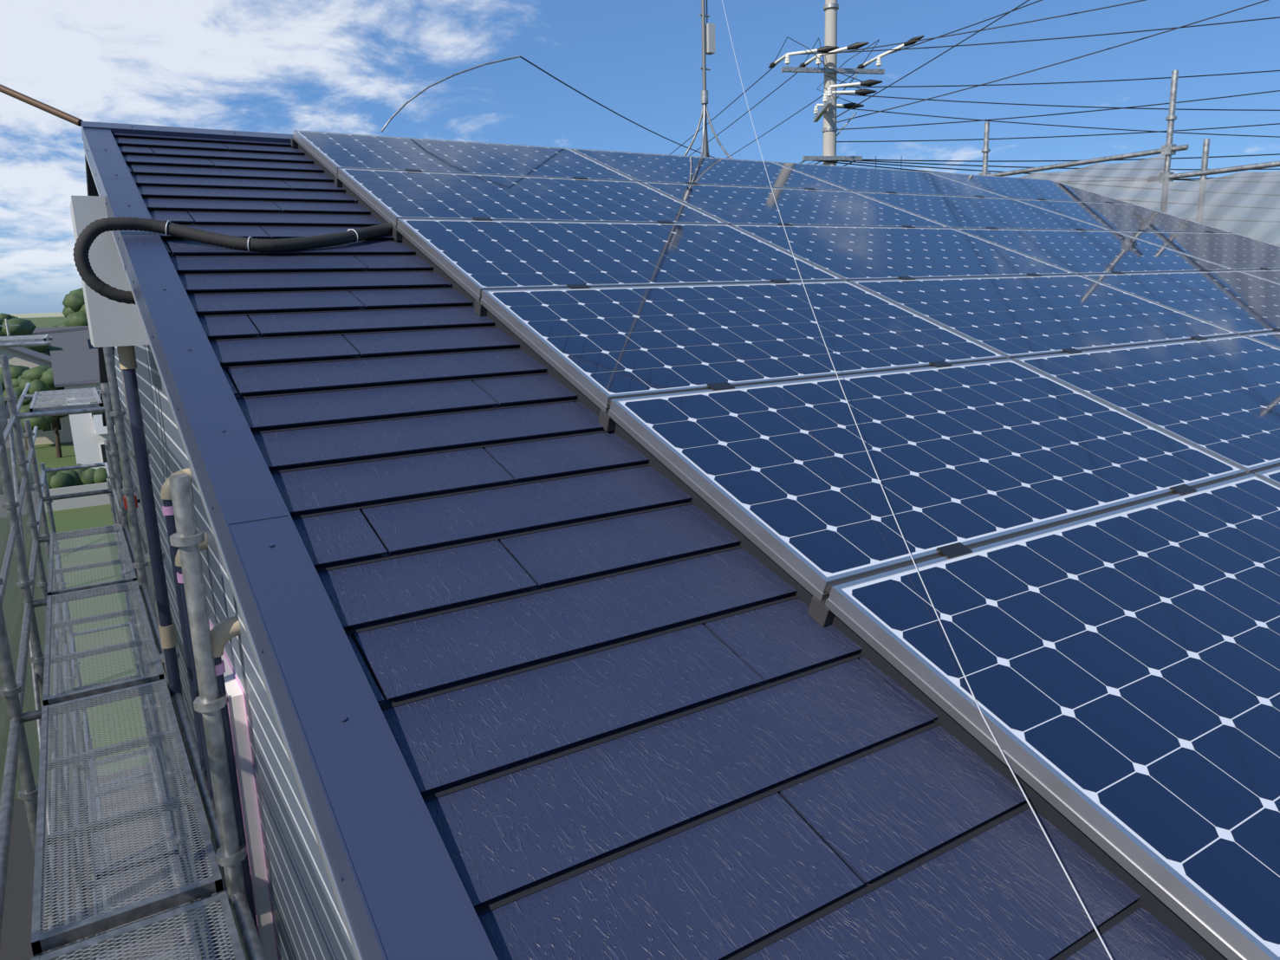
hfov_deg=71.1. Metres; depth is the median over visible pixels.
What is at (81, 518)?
ground
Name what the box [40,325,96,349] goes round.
neighbour house
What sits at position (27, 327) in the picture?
tree
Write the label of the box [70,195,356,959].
house
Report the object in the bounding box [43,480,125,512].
road
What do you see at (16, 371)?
tree
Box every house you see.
[0,346,72,445]
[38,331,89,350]
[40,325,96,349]
[50,348,119,469]
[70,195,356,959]
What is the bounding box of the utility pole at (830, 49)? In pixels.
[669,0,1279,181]
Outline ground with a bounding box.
[25,316,164,776]
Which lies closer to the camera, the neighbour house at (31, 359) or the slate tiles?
the slate tiles
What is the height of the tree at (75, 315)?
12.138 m
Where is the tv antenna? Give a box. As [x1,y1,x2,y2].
[683,0,1112,959]
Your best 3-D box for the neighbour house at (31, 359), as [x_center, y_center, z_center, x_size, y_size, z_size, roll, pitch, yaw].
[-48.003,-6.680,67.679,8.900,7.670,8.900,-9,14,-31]
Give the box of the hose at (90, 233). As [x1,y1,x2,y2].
[72,216,392,304]
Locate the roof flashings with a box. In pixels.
[80,121,498,959]
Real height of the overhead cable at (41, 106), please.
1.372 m
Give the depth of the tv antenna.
5.93 m
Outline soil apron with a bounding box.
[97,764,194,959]
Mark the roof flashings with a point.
(399, 891)
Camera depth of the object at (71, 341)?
83.12 m
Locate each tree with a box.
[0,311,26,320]
[0,318,54,356]
[0,363,36,449]
[12,367,69,458]
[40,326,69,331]
[58,291,88,326]
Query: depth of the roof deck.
3.66 m
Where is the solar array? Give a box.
[290,129,1279,959]
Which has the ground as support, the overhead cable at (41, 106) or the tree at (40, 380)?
the tree at (40, 380)
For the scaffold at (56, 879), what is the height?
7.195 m
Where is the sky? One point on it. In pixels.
(284, 67)
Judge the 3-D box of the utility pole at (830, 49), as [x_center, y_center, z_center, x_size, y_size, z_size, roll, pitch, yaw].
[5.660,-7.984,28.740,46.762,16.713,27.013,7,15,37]
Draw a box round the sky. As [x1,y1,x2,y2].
[0,0,1279,318]
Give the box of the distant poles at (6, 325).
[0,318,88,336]
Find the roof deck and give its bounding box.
[84,136,895,870]
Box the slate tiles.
[111,132,1206,959]
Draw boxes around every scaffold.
[0,334,266,959]
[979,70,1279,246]
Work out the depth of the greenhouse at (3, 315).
117.71 m
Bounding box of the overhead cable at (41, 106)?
[0,55,814,163]
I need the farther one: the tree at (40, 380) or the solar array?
the tree at (40, 380)
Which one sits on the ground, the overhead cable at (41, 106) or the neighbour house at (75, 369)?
the neighbour house at (75, 369)
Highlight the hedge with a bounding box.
[38,461,123,488]
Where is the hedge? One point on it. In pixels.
(73, 477)

